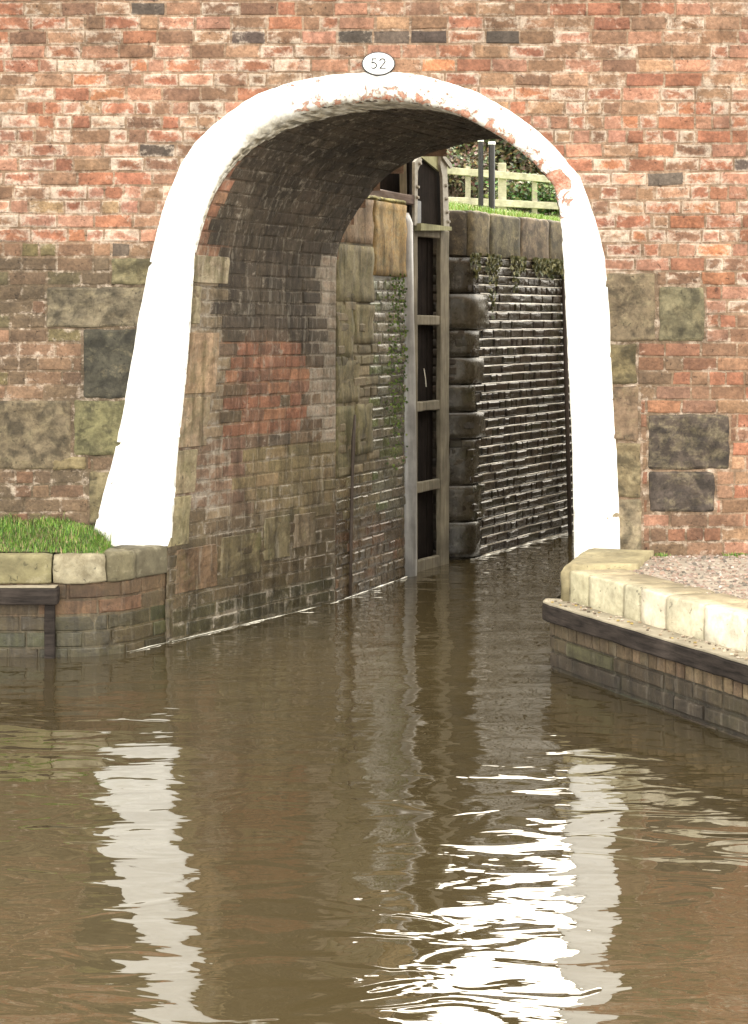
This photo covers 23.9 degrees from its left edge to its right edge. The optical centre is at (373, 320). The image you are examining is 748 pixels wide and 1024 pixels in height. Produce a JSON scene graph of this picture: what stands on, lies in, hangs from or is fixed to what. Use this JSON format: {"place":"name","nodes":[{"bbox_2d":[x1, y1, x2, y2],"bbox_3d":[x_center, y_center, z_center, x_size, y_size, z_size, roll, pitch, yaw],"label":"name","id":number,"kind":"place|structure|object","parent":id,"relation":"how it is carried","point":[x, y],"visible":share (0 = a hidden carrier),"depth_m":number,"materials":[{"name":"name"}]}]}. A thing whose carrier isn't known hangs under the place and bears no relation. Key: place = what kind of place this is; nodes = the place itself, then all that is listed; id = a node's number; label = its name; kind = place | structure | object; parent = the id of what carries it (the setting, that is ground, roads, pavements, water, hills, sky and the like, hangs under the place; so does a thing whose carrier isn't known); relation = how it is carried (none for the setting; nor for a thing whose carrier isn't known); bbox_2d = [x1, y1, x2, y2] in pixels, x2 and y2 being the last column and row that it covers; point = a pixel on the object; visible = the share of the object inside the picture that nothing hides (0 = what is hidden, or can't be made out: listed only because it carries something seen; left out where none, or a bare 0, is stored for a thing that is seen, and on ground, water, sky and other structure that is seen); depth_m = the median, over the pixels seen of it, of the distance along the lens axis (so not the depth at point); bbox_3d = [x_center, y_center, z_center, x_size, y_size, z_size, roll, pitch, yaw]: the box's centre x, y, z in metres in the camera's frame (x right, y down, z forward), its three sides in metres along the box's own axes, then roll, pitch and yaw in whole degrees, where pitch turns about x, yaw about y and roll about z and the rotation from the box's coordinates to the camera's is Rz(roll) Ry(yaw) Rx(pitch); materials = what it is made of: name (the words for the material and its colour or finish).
{"place":"outdoors","nodes":[
{"label":"outdoors","id":0,"kind":"place"},
{"bbox_2d":[0,513,113,553],"bbox_3d":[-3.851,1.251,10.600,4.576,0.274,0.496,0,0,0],"label":"bank grass","id":1,"kind":"structure","parent":0,"point":[102,542],"depth_m":10.59,"materials":[{"name":"green plant"}]},
{"bbox_2d":[0,532,747,1023],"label":"canal water","id":2,"kind":"structure","parent":0,"point":[444,794],"depth_m":6.84,"materials":[{"name":"brown liquid"}]},
{"bbox_2d":[0,545,167,656],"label":"canal wall","id":3,"kind":"structure","parent":2,"relation":"in","point":[121,609],"depth_m":10.37,"materials":[{"name":"brick"}]},
{"bbox_2d":[0,585,59,658],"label":"timber fender","id":4,"kind":"object","parent":3,"relation":"attached to","point":[48,596],"visible":0.69,"depth_m":10.27,"materials":[{"name":"brown wood"}]},
{"bbox_2d":[128,531,573,651],"bbox_3d":[1.783,1.968,16.217,0.156,0.022,13.182,0,0,29],"label":"waterline scum","id":5,"kind":"object","parent":2,"relation":"on","point":[347,597],"visible":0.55,"depth_m":12.54,"materials":[{"name":"white"}]},
{"bbox_2d":[335,195,407,600],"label":"lock wall","id":6,"kind":"structure","parent":2,"relation":"in","point":[371,259],"depth_m":12.94,"materials":[{"name":"brick"}]},
{"bbox_2d":[348,415,355,596],"bbox_3d":[-0.158,1.360,12.600,0.059,1.376,0.030,0,0,0],"label":"iron rod","id":7,"kind":"object","parent":6,"relation":"attached to","point":[353,440],"visible":0.88,"depth_m":12.59,"materials":[{"name":"metal"}]},
{"bbox_2d":[378,273,408,469],"bbox_3d":[0.144,0.384,13.301,0.044,1.490,0.558,0,0,23],"label":"wall weed","id":8,"kind":"object","parent":6,"relation":"attached to","point":[396,348],"depth_m":13.38,"materials":[{"name":"green plant"}]},
{"bbox_2d":[370,156,452,576],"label":"lock gate","id":9,"kind":"structure","parent":6,"relation":"attached to","point":[419,186],"depth_m":14.07,"materials":[{"name":"brown wood"}]},
{"bbox_2d":[0,0,747,642],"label":"canal bridge","id":10,"kind":"structure","parent":2,"relation":"in","point":[188,188],"depth_m":10.80,"materials":[{"name":"brick"}]},
{"bbox_2d":[362,52,394,75],"bbox_3d":[0.027,-1.566,10.787,0.204,0.146,0.046,0,0,0],"label":"number plate","id":11,"kind":"object","parent":10,"relation":"attached to","point":[378,63],"visible":1,"depth_m":10.77,"materials":[{"name":"white ceramic"}]},
{"bbox_2d":[433,210,573,559],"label":"lock wall","id":12,"kind":"structure","parent":2,"relation":"in","point":[507,469],"depth_m":15.12,"materials":[{"name":"brick"}]},
{"bbox_2d":[470,253,563,318],"bbox_3d":[1.600,-0.291,15.981,0.063,0.562,3.306,0,0,29],"label":"ivy","id":13,"kind":"object","parent":12,"relation":"attached to","point":[540,265],"visible":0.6,"depth_m":15.31,"materials":[{"name":"green plant"}]},
{"bbox_2d":[562,254,571,534],"bbox_3d":[1.772,0.701,16.260,0.112,2.800,0.038,0,0,0],"label":"iron rod","id":14,"kind":"object","parent":12,"relation":"attached to","point":[567,439],"visible":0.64,"depth_m":16.24,"materials":[{"name":"black metal"}]},
{"bbox_2d":[550,548,747,740],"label":"canal wall","id":15,"kind":"structure","parent":2,"relation":"in","point":[604,580],"depth_m":9.17,"materials":[{"name":"stone"}]},
{"bbox_2d":[542,598,747,684],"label":"timber fender","id":16,"kind":"object","parent":15,"relation":"attached to","point":[707,657],"visible":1,"depth_m":8.99,"materials":[{"name":"brown wood"}]},
{"bbox_2d":[550,599,747,659],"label":"fender grit","id":17,"kind":"object","parent":16,"relation":"on","point":[648,628],"visible":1,"depth_m":9.23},
{"bbox_2d":[449,190,560,221],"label":"lockside bank","id":18,"kind":"structure","parent":0,"point":[506,207],"depth_m":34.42,"materials":[{"name":"green plant"}]},
{"bbox_2d":[446,146,475,185],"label":"shrub","id":19,"kind":"object","parent":18,"relation":"on","point":[454,153],"visible":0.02,"depth_m":30.26,"materials":[{"name":"green plant"}]},
{"bbox_2d":[448,139,504,192],"bbox_3d":[1.204,-3.959,32.972,3.332,3.697,2.354,0,0,0],"label":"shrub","id":20,"kind":"object","parent":18,"relation":"on","point":[469,145],"visible":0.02,"depth_m":32.76,"materials":[{"name":"plant"}]},
{"bbox_2d":[478,140,483,208],"bbox_3d":[1.087,-1.316,18.000,0.061,1.072,0.064,0,0,0],"label":"black post","id":21,"kind":"object","parent":18,"relation":"on","point":[480,172],"visible":0.61,"depth_m":17.98,"materials":[{"name":"paint"}]},
{"bbox_2d":[447,141,516,196],"bbox_3d":[1.413,-2.484,30.533,2.201,1.205,2.074,0,0,0],"label":"shrub","id":22,"kind":"object","parent":18,"relation":"on","point":[455,179],"visible":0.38,"depth_m":30.22,"materials":[{"name":"green plant"}]},
{"bbox_2d":[448,152,529,205],"bbox_3d":[1.851,-2.398,31.081,1.951,1.142,1.826,0,0,0],"label":"shrub","id":23,"kind":"object","parent":18,"relation":"on","point":[485,184],"visible":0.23,"depth_m":30.80,"materials":[{"name":"green plant"}]},
{"bbox_2d":[488,141,495,209],"bbox_3d":[1.200,-1.301,18.000,0.074,1.042,0.078,0,0,0],"label":"black post","id":24,"kind":"object","parent":18,"relation":"on","point":[491,144],"visible":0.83,"depth_m":17.97,"materials":[{"name":"paint"}]},
{"bbox_2d":[447,163,558,214],"bbox_3d":[2.908,-1.827,29.613,7.357,1.506,0.248,0,0,-43],"label":"wooden fence","id":25,"kind":"object","parent":18,"relation":"on","point":[502,175],"visible":0.16,"depth_m":28.86,"materials":[{"name":"beige wood"}]},
{"bbox_2d":[475,139,544,207],"bbox_3d":[2.372,-3.757,33.950,2.648,3.581,2.544,0,0,0],"label":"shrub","id":26,"kind":"object","parent":18,"relation":"on","point":[521,158],"visible":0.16,"depth_m":33.40,"materials":[{"name":"plant"}]},
{"bbox_2d":[483,170,554,212],"bbox_3d":[2.499,-2.090,29.869,1.236,0.844,1.299,0,0,24],"label":"shrub","id":27,"kind":"object","parent":18,"relation":"on","point":[513,192],"visible":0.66,"depth_m":29.66,"materials":[{"name":"green plant"}]},
{"bbox_2d":[515,187,559,216],"bbox_3d":[3.088,-1.997,30.273,1.309,0.771,1.185,0,0,-41],"label":"shrub","id":28,"kind":"object","parent":18,"relation":"on","point":[549,199],"visible":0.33,"depth_m":29.99,"materials":[{"name":"green plant"}]},
{"bbox_2d":[629,554,747,601],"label":"gravel path","id":29,"kind":"structure","parent":0,"point":[684,565],"depth_m":10.01,"materials":[{"name":"beige gravel"}]},
{"bbox_2d":[654,552,745,557],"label":"weeds","id":30,"kind":"object","parent":29,"relation":"on","point":[665,555],"visible":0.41,"depth_m":10.72,"materials":[{"name":"green plant"}]}
]}

